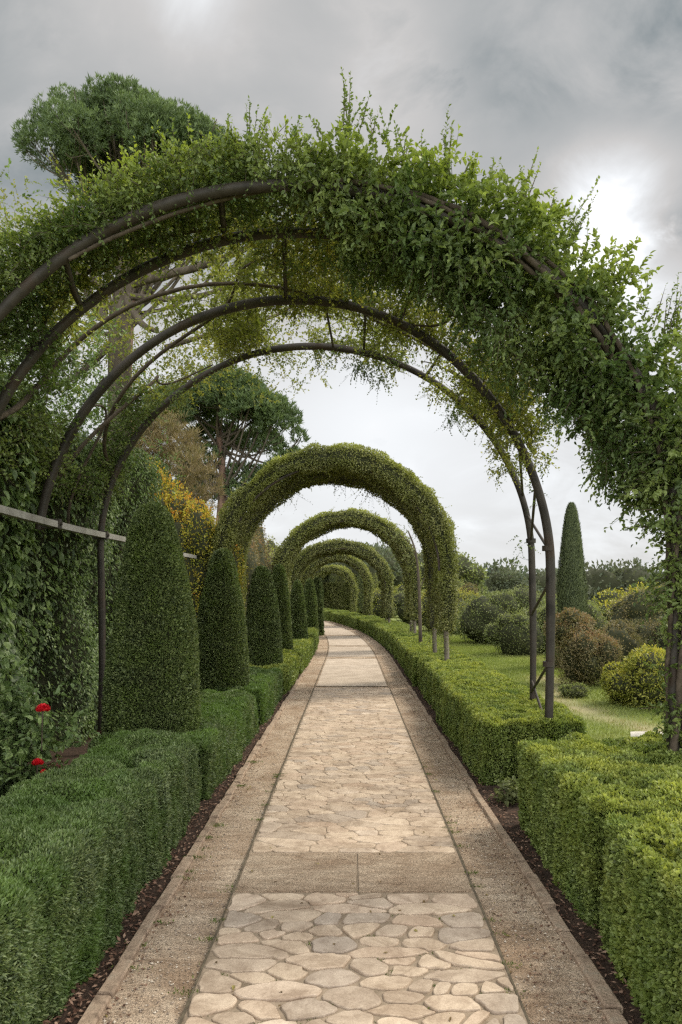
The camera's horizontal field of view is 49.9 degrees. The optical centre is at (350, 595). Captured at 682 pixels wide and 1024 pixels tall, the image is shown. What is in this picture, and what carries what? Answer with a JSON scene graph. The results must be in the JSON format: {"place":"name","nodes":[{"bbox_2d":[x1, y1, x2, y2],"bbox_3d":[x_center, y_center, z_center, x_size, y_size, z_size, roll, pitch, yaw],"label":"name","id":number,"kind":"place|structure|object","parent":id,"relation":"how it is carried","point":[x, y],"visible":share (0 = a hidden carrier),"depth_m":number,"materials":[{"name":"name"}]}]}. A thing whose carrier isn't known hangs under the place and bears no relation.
{"place":"outdoors","nodes":[
{"label":"outdoors","id":0,"kind":"place"},
{"bbox_2d":[0,675,300,1023],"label":"planting bed soil","id":1,"kind":"structure","parent":0,"point":[71,753],"depth_m":4.08,"materials":[{"name":"brown soil"}]},
{"bbox_2d":[0,654,100,796],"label":"rose bush","id":2,"kind":"object","parent":1,"relation":"on","point":[16,758],"visible":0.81,"depth_m":5.25,"materials":[{"name":"green plant"}]},
{"bbox_2d":[40,758,63,771],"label":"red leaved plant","id":3,"kind":"object","parent":1,"relation":"on","point":[58,765],"visible":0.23,"depth_m":5.10,"materials":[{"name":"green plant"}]},
{"bbox_2d":[0,728,202,1023],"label":"clipped hedge","id":4,"kind":"object","parent":1,"relation":"on","point":[90,838],"visible":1,"depth_m":3.29,"materials":[{"name":"green plant"}]},
{"bbox_2d":[99,502,204,733],"bbox_3d":[-1.702,0.400,6.291,0.900,2.421,0.897,0,0,0],"label":"topiary cone","id":5,"kind":"object","parent":1,"relation":"on","point":[151,680],"visible":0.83,"depth_m":6.04,"materials":[{"name":"green plant"}]},
{"bbox_2d":[86,688,259,800],"bbox_3d":[-1.582,1.351,7.193,1.102,0.563,3.140,0,0,0],"label":"clipped hedge","id":6,"kind":"object","parent":1,"relation":"on","point":[227,732],"visible":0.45,"depth_m":6.71,"materials":[{"name":"green plant"}]},
{"bbox_2d":[0,147,375,627],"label":"garden tree","id":7,"kind":"object","parent":1,"relation":"on","point":[124,320],"visible":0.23,"depth_m":9.26,"materials":[{"name":"green plant"}]},
{"bbox_2d":[77,643,318,1023],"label":"kerb","id":8,"kind":"structure","parent":1,"relation":"on","point":[94,1012],"depth_m":3.71,"materials":[{"name":"stone"}]},
{"bbox_2d":[149,457,249,624],"bbox_3d":[-3.045,-0.352,12.649,2.624,4.139,1.624,0,0,0],"label":"autumn shrub","id":9,"kind":"object","parent":1,"relation":"on","point":[193,526],"visible":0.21,"depth_m":12.12,"materials":[{"name":"yellow plant"}]},
{"bbox_2d":[197,547,251,691],"bbox_3d":[-1.640,0.500,9.290,0.762,2.228,0.772,0,0,0],"label":"topiary cone","id":10,"kind":"object","parent":1,"relation":"on","point":[223,645],"visible":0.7,"depth_m":9.08,"materials":[{"name":"green plant"}]},
{"bbox_2d":[142,360,311,523],"bbox_3d":[-6.920,-5.129,38.371,9.776,13.871,7.858,0,0,0],"label":"pine tree","id":11,"kind":"object","parent":1,"relation":"on","point":[227,437],"visible":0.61,"depth_m":37.41,"materials":[{"name":"green plant"}]},
{"bbox_2d":[200,666,282,725],"bbox_3d":[-1.525,1.352,10.181,1.038,0.581,2.581,0,0,0],"label":"clipped hedge","id":12,"kind":"object","parent":1,"relation":"on","point":[265,687],"visible":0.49,"depth_m":9.57,"materials":[{"name":"green plant"}]},
{"bbox_2d":[213,504,273,610],"bbox_3d":[-2.968,-0.002,17.561,1.873,4.345,8.973,0,0,5],"label":"tall shrub","id":13,"kind":"object","parent":1,"relation":"on","point":[257,552],"visible":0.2,"depth_m":18.14,"materials":[{"name":"green plant"}]},
{"bbox_2d":[245,565,283,665],"bbox_3d":[-1.509,0.547,12.510,0.735,2.135,0.770,0,0,0],"label":"topiary cone","id":14,"kind":"object","parent":1,"relation":"on","point":[264,633],"visible":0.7,"depth_m":12.29,"materials":[{"name":"green plant"}]},
{"bbox_2d":[249,652,299,695],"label":"clipped hedge","id":15,"kind":"object","parent":1,"relation":"on","point":[289,667],"visible":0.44,"depth_m":12.53,"materials":[{"name":"green plant"}]},
{"bbox_2d":[265,535,290,594],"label":"tall shrub","id":16,"kind":"object","parent":1,"relation":"on","point":[272,545],"depth_m":24.98,"materials":[{"name":"green plant"}]},
{"bbox_2d":[272,564,293,649],"bbox_3d":[-1.532,0.466,15.498,0.653,2.300,0.680,0,0,0],"label":"topiary cone","id":17,"kind":"object","parent":1,"relation":"on","point":[279,576],"visible":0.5,"depth_m":15.36,"materials":[{"name":"green plant"}]},
{"bbox_2d":[282,636,315,673],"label":"clipped hedge","id":18,"kind":"object","parent":1,"relation":"on","point":[303,648],"visible":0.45,"depth_m":16.19,"materials":[{"name":"green plant"}]},
{"bbox_2d":[290,579,308,638],"bbox_3d":[-1.386,0.594,19.004,0.600,2.048,0.617,0,0,0],"label":"topiary cone","id":19,"kind":"object","parent":1,"relation":"on","point":[299,616],"visible":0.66,"depth_m":18.84,"materials":[{"name":"green plant"}]},
{"bbox_2d":[304,578,319,640],"bbox_3d":[-1.351,0.523,24.007,0.653,2.196,0.662,0,0,0],"label":"topiary cone","id":20,"kind":"object","parent":1,"relation":"on","point":[310,597],"visible":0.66,"depth_m":23.84,"materials":[{"name":"green plant"}]},
{"bbox_2d":[307,627,318,650],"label":"clipped hedge","id":21,"kind":"object","parent":1,"relation":"on","point":[313,632],"visible":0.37,"depth_m":21.06,"materials":[{"name":"green plant"}]},
{"bbox_2d":[313,577,324,635],"bbox_3d":[-1.366,0.443,28.995,0.687,2.387,0.673,0,0,0],"label":"topiary cone","id":22,"kind":"object","parent":1,"relation":"on","point":[317,584],"visible":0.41,"depth_m":28.86,"materials":[{"name":"green plant"}]},
{"bbox_2d":[42,660,645,1023],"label":"bark mulch","id":23,"kind":"object","parent":1,"relation":"in","point":[70,1002],"visible":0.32,"depth_m":3.65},
{"bbox_2d":[271,507,425,633],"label":"clipped arch","id":24,"kind":"structure","parent":1,"relation":"on","point":[318,525],"depth_m":20.27,"materials":[{"name":"green plant"}]},
{"bbox_2d":[0,0,681,573],"label":"sky","id":25,"kind":"structure","parent":0,"point":[596,85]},
{"bbox_2d":[98,621,607,1023],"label":"gravel path","id":26,"kind":"structure","parent":0,"point":[307,682],"depth_m":3.87,"materials":[{"name":"beige gravel"}]},
{"bbox_2d":[178,635,328,1023],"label":"path joint","id":27,"kind":"object","parent":26,"relation":"on","point":[185,1009],"visible":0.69,"depth_m":3.90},
{"bbox_2d":[235,853,355,891],"bbox_3d":[-0.292,1.581,4.161,0.640,0.038,0.578,0,0,0],"label":"concrete band","id":28,"kind":"object","parent":26,"relation":"on","point":[305,872],"visible":0.79,"depth_m":4.12,"materials":[{"name":"beige concrete"}]},
{"bbox_2d":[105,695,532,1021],"bbox_3d":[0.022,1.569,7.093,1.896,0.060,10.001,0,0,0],"label":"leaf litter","id":29,"kind":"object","parent":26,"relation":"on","point":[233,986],"visible":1,"depth_m":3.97,"materials":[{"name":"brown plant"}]},
{"bbox_2d":[324,626,355,634],"bbox_3d":[-0.820,1.579,33.603,1.287,0.001,8.972,0,0,-6],"label":"worn paving bay","id":30,"kind":"object","parent":26,"relation":"on","point":[333,630],"visible":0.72,"depth_m":32.02,"materials":[{"name":"beige stone"}]},
{"bbox_2d":[327,636,366,644],"bbox_3d":[-0.201,1.579,25.851,1.253,0.001,5.571,0,0,-3],"label":"worn paving bay","id":31,"kind":"object","parent":26,"relation":"on","point":[345,640],"visible":0.97,"depth_m":25.64,"materials":[{"name":"beige stone"}]},
{"bbox_2d":[328,647,374,656],"bbox_3d":[-0.021,1.579,20.750,1.297,0.001,3.700,0,0,0],"label":"worn paving bay","id":32,"kind":"object","parent":26,"relation":"on","point":[350,651],"visible":1,"depth_m":20.26,"materials":[{"name":"beige stone"}]},
{"bbox_2d":[317,659,386,685],"bbox_3d":[0.015,1.579,15.525,1.230,0.001,5.550,0,0,0],"label":"worn paving bay","id":33,"kind":"object","parent":26,"relation":"on","point":[351,672],"visible":1,"depth_m":14.81,"materials":[{"name":"beige stone"}]},
{"bbox_2d":[182,688,528,1023],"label":"paving stones","id":34,"kind":"object","parent":26,"relation":"on","point":[235,1008],"visible":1,"depth_m":3.35,"materials":[{"name":"beige stone"}]},
{"bbox_2d":[109,760,530,1023],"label":"joint weeds","id":35,"kind":"object","parent":34,"relation":"on","point":[232,886],"visible":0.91,"depth_m":3.54,"materials":[{"name":"green plant"}]},
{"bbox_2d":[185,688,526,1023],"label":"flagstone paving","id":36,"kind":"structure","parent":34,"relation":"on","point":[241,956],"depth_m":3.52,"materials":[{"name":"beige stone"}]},
{"bbox_2d":[358,853,471,891],"bbox_3d":[0.341,1.581,4.161,0.598,0.038,0.578,0,0,0],"label":"concrete band","id":37,"kind":"object","parent":26,"relation":"on","point":[416,872],"visible":0.71,"depth_m":4.12,"materials":[{"name":"beige concrete"}]},
{"bbox_2d":[345,628,530,1023],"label":"path joint","id":38,"kind":"object","parent":26,"relation":"on","point":[499,950],"visible":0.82,"depth_m":3.94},
{"bbox_2d":[329,621,627,1023],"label":"kerb","id":39,"kind":"structure","parent":26,"relation":"on","point":[612,1007],"depth_m":3.73,"materials":[{"name":"stone"}]},
{"bbox_2d":[363,565,378,608],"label":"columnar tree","id":40,"kind":"object","parent":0,"point":[372,571],"visible":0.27,"depth_m":57.67,"materials":[{"name":"green plant"}]},
{"bbox_2d":[358,630,644,1023],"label":"planting bed soil","id":41,"kind":"structure","parent":0,"point":[589,931],"depth_m":3.97,"materials":[{"name":"brown soil"}]},
{"bbox_2d":[196,440,466,660],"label":"clipped arch","id":42,"kind":"structure","parent":41,"relation":"on","point":[407,493],"depth_m":12.08,"materials":[{"name":"green plant"}]},
{"bbox_2d":[323,608,348,620],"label":"clipped hedge","id":43,"kind":"object","parent":41,"relation":"on","point":[327,613],"visible":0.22,"depth_m":45.18,"materials":[{"name":"green plant"}]},
{"bbox_2d":[0,179,681,750],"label":"arched pergola","id":44,"kind":"object","parent":41,"relation":"on","point":[18,295],"visible":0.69,"depth_m":6.16,"materials":[{"name":"paint"}]},
{"bbox_2d":[0,177,668,568],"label":"climbing vine","id":45,"kind":"object","parent":44,"relation":"attached to","point":[316,263],"visible":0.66,"depth_m":6.16,"materials":[{"name":"green plant"}]},
{"bbox_2d":[0,67,681,754],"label":"climbing vine","id":46,"kind":"object","parent":44,"relation":"attached to","point":[584,379],"visible":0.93,"depth_m":4.48,"materials":[{"name":"green plant"}]},
{"bbox_2d":[289,537,398,621],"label":"clipped arch","id":47,"kind":"structure","parent":41,"relation":"on","point":[371,557],"depth_m":27.57,"materials":[{"name":"green plant"}]},
{"bbox_2d":[322,581,381,613],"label":"clipped hedge","id":48,"kind":"object","parent":41,"relation":"on","point":[337,596],"visible":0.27,"depth_m":60.98,"materials":[{"name":"green plant"}]},
{"bbox_2d":[330,611,379,629],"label":"clipped hedge","id":49,"kind":"object","parent":41,"relation":"on","point":[349,619],"visible":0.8,"depth_m":37.42,"materials":[{"name":"green plant"}]},
{"bbox_2d":[359,618,408,640],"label":"clipped hedge","id":50,"kind":"object","parent":41,"relation":"on","point":[369,627],"visible":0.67,"depth_m":28.12,"materials":[{"name":"green plant"}]},
{"bbox_2d":[377,625,430,653],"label":"clipped hedge","id":51,"kind":"object","parent":41,"relation":"on","point":[387,634],"visible":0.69,"depth_m":21.71,"materials":[{"name":"green plant"}]},
{"bbox_2d":[387,524,424,642],"bbox_3d":[1.409,-0.119,16.993,1.250,3.440,0.753,0,0,0],"label":"young tree","id":52,"kind":"object","parent":41,"relation":"on","point":[419,603],"visible":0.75,"depth_m":16.98,"materials":[{"name":"green plant"}]},
{"bbox_2d":[393,635,443,668],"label":"clipped hedge","id":53,"kind":"object","parent":41,"relation":"on","point":[401,644],"visible":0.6,"depth_m":17.15,"materials":[{"name":"green plant"}]},
{"bbox_2d":[403,645,471,686],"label":"clipped hedge","id":54,"kind":"object","parent":41,"relation":"on","point":[412,655],"visible":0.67,"depth_m":13.56,"materials":[{"name":"green plant"}]},
{"bbox_2d":[416,656,508,712],"bbox_3d":[1.609,1.311,10.907,1.032,0.637,3.454,0,0,0],"label":"clipped hedge","id":55,"kind":"object","parent":41,"relation":"on","point":[432,672],"visible":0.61,"depth_m":10.79,"materials":[{"name":"green plant"}]},
{"bbox_2d":[488,775,518,806],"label":"leafy weed","id":56,"kind":"object","parent":41,"relation":"on","point":[510,788],"visible":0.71,"depth_m":5.62,"materials":[{"name":"green plant"}]},
{"bbox_2d":[435,675,587,785],"bbox_3d":[1.550,1.303,7.680,1.006,0.644,3.175,0,0,0],"label":"clipped hedge","id":57,"kind":"object","parent":41,"relation":"on","point":[487,724],"visible":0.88,"depth_m":6.53,"materials":[{"name":"green plant"}]},
{"bbox_2d":[516,730,681,929],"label":"clipped hedge","id":58,"kind":"object","parent":41,"relation":"on","point":[575,789],"visible":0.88,"depth_m":4.01,"materials":[{"name":"green plant"}]},
{"bbox_2d":[598,809,681,1023],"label":"clipped hedge","id":59,"kind":"object","parent":41,"relation":"on","point":[640,908],"visible":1,"depth_m":2.84,"materials":[{"name":"green plant"}]},
{"bbox_2d":[382,616,665,740],"bbox_3d":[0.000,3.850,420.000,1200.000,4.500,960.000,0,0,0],"label":"lawn","id":60,"kind":"structure","parent":0,"point":[584,710],"depth_m":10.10,"materials":[{"name":"green plant"}]},
{"bbox_2d":[0,158,185,793],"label":"ivy wall","id":61,"kind":"structure","parent":60,"relation":"on","point":[49,603],"depth_m":7.46,"materials":[{"name":"green plant"}]},
{"bbox_2d":[9,71,278,421],"bbox_3d":[-6.880,-7.487,24.891,9.161,18.576,7.012,0,0,0],"label":"pine tree","id":62,"kind":"object","parent":60,"relation":"on","point":[124,110],"visible":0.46,"depth_m":23.06,"materials":[{"name":"green plant"}]},
{"bbox_2d":[95,403,227,523],"bbox_3d":[-6.604,-2.379,24.100,5.633,8.172,4.802,0,0,0],"label":"dry tree","id":63,"kind":"object","parent":60,"relation":"on","point":[172,444],"visible":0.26,"depth_m":23.69,"materials":[{"name":"brown plant"}]},
{"bbox_2d":[168,459,232,503],"bbox_3d":[-8.584,-2.738,38.983,4.237,9.080,4.505,0,0,-42],"label":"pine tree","id":64,"kind":"object","parent":60,"relation":"on","point":[214,498],"visible":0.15,"depth_m":38.00,"materials":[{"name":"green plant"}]},
{"bbox_2d":[319,577,323,607],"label":"columnar tree","id":65,"kind":"object","parent":60,"relation":"on","point":[321,581],"visible":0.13,"depth_m":59.84,"materials":[{"name":"green plant"}]},
{"bbox_2d":[322,575,330,582],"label":"columnar tree","id":66,"kind":"object","parent":60,"relation":"on","point":[327,579],"visible":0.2,"depth_m":61.61,"materials":[{"name":"green plant"}]},
{"bbox_2d":[329,573,336,582],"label":"columnar tree","id":67,"kind":"object","parent":60,"relation":"on","point":[332,577],"visible":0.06,"depth_m":65.50,"materials":[{"name":"green plant"}]},
{"bbox_2d":[312,564,359,612],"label":"clipped arch","id":68,"kind":"structure","parent":60,"relation":"on","point":[340,571],"depth_m":48.05,"materials":[{"name":"green plant"}]},
{"bbox_2d":[300,553,376,614],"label":"clipped arch","id":69,"kind":"structure","parent":60,"relation":"on","point":[359,566],"depth_m":36.58,"materials":[{"name":"green plant"}]},
{"bbox_2d":[321,566,359,612],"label":"clipped arch","id":70,"kind":"structure","parent":60,"relation":"on","point":[328,574],"depth_m":60.09,"materials":[{"name":"green plant"}]},
{"bbox_2d":[335,564,346,581],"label":"columnar tree","id":71,"kind":"object","parent":60,"relation":"on","point":[340,578],"visible":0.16,"depth_m":63.68,"materials":[{"name":"green plant"}]},
{"bbox_2d":[352,568,358,581],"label":"columnar tree","id":72,"kind":"object","parent":60,"relation":"on","point":[355,572],"visible":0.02,"depth_m":61.65,"materials":[{"name":"green plant"}]},
{"bbox_2d":[357,565,367,611],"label":"columnar tree","id":73,"kind":"object","parent":60,"relation":"on","point":[361,593],"visible":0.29,"depth_m":59.66,"materials":[{"name":"green plant"}]},
{"bbox_2d":[328,542,402,590],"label":"broadleaf tree","id":74,"kind":"object","parent":60,"relation":"on","point":[394,567],"visible":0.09,"depth_m":78.35,"materials":[{"name":"green plant"}]},
{"bbox_2d":[371,584,409,617],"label":"shrub","id":75,"kind":"object","parent":60,"relation":"on","point":[377,601],"visible":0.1,"depth_m":51.29,"materials":[{"name":"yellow plant"}]},
{"bbox_2d":[383,544,423,590],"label":"broadleaf tree","id":76,"kind":"object","parent":60,"relation":"on","point":[398,581],"visible":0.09,"depth_m":80.63,"materials":[{"name":"green plant"}]},
{"bbox_2d":[383,546,423,562],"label":"broadleaf tree","id":77,"kind":"object","parent":60,"relation":"on","point":[420,556],"depth_m":93.85,"materials":[{"name":"green plant"}]},
{"bbox_2d":[393,578,466,624],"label":"shrub","id":78,"kind":"object","parent":60,"relation":"on","point":[399,597],"visible":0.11,"depth_m":39.72,"materials":[{"name":"green plant"}]},
{"bbox_2d":[421,587,479,634],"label":"shrub","id":79,"kind":"object","parent":60,"relation":"on","point":[461,596],"visible":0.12,"depth_m":29.67,"materials":[{"name":"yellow plant"}]},
{"bbox_2d":[419,551,488,594],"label":"broadleaf tree","id":80,"kind":"object","parent":60,"relation":"on","point":[472,574],"visible":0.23,"depth_m":46.99,"materials":[{"name":"green plant"}]},
{"bbox_2d":[458,583,480,594],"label":"shrub","id":81,"kind":"object","parent":60,"relation":"on","point":[471,588],"visible":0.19,"depth_m":36.71,"materials":[{"name":"green plant"}]},
{"bbox_2d":[452,584,545,643],"bbox_3d":[5.052,0.788,24.265,4.040,2.355,2.839,0,0,-23],"label":"shrub","id":82,"kind":"object","parent":60,"relation":"on","point":[477,614],"visible":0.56,"depth_m":23.48,"materials":[{"name":"green plant"}]},
{"bbox_2d":[483,568,545,597],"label":"broadleaf tree","id":83,"kind":"object","parent":60,"relation":"on","point":[507,580],"visible":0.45,"depth_m":97.00,"materials":[{"name":"green plant"}]},
{"bbox_2d":[364,541,665,605],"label":"wood","id":84,"kind":"object","parent":60,"relation":"on","point":[599,579],"visible":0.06,"depth_m":132.15,"materials":[{"name":"green plant"}]},
{"bbox_2d":[483,603,557,655],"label":"shrub","id":85,"kind":"object","parent":60,"relation":"on","point":[509,634],"visible":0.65,"depth_m":19.17,"materials":[{"name":"green plant"}]},
{"bbox_2d":[524,567,557,595],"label":"broadleaf tree","id":86,"kind":"object","parent":60,"relation":"on","point":[541,578],"visible":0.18,"depth_m":109.15,"materials":[{"name":"green plant"}]},
{"bbox_2d":[543,644,560,667],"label":"shrub","id":87,"kind":"object","parent":60,"relation":"on","point":[555,656],"visible":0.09,"depth_m":16.01,"materials":[{"name":"green plant"}]},
{"bbox_2d":[555,502,588,642],"bbox_3d":[4.927,-0.207,16.398,0.756,3.815,0.744,0,0,34],"label":"cypress tree","id":88,"kind":"object","parent":60,"relation":"on","point":[571,589],"visible":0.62,"depth_m":16.21,"materials":[{"name":"green plant"}]},
{"bbox_2d":[537,592,610,636],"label":"shrub","id":89,"kind":"object","parent":60,"relation":"on","point":[594,612],"visible":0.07,"depth_m":29.87,"materials":[{"name":"green plant"}]},
{"bbox_2d":[557,682,591,698],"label":"shrub","id":90,"kind":"object","parent":60,"relation":"on","point":[578,690],"visible":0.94,"depth_m":11.41,"materials":[{"name":"green plant"}]},
{"bbox_2d":[542,607,623,685],"bbox_3d":[4.081,0.955,13.063,1.142,1.508,1.551,0,0,-42],"label":"shrub","id":91,"kind":"object","parent":60,"relation":"on","point":[586,656],"visible":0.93,"depth_m":12.76,"materials":[{"name":"red plant"}]},
{"bbox_2d":[592,581,661,622],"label":"shrub","id":92,"kind":"object","parent":60,"relation":"on","point":[605,599],"visible":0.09,"depth_m":32.45,"materials":[{"name":"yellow plant"}]},
{"bbox_2d":[593,616,667,665],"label":"shrub","id":93,"kind":"object","parent":60,"relation":"on","point":[629,636],"visible":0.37,"depth_m":14.19,"materials":[{"name":"green plant"}]},
{"bbox_2d":[596,583,665,629],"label":"shrub","id":94,"kind":"object","parent":60,"relation":"on","point":[623,608],"visible":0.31,"depth_m":20.47,"materials":[{"name":"green plant"}]},
{"bbox_2d":[599,643,665,708],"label":"shrub","id":95,"kind":"object","parent":60,"relation":"on","point":[636,681],"visible":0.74,"depth_m":10.24,"materials":[{"name":"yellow plant"}]},
{"bbox_2d":[630,731,662,736],"bbox_3d":[3.880,1.489,7.125,2.178,0.222,0.196,0,0,20],"label":"fallen log","id":96,"kind":"object","parent":60,"relation":"on","point":[636,733],"visible":0.16,"depth_m":7.44,"materials":[{"name":"beige wood"}]},
{"bbox_2d":[649,604,667,649],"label":"shrub","id":97,"kind":"object","parent":60,"relation":"on","point":[660,640],"visible":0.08,"depth_m":13.21,"materials":[{"name":"green plant"}]}
]}

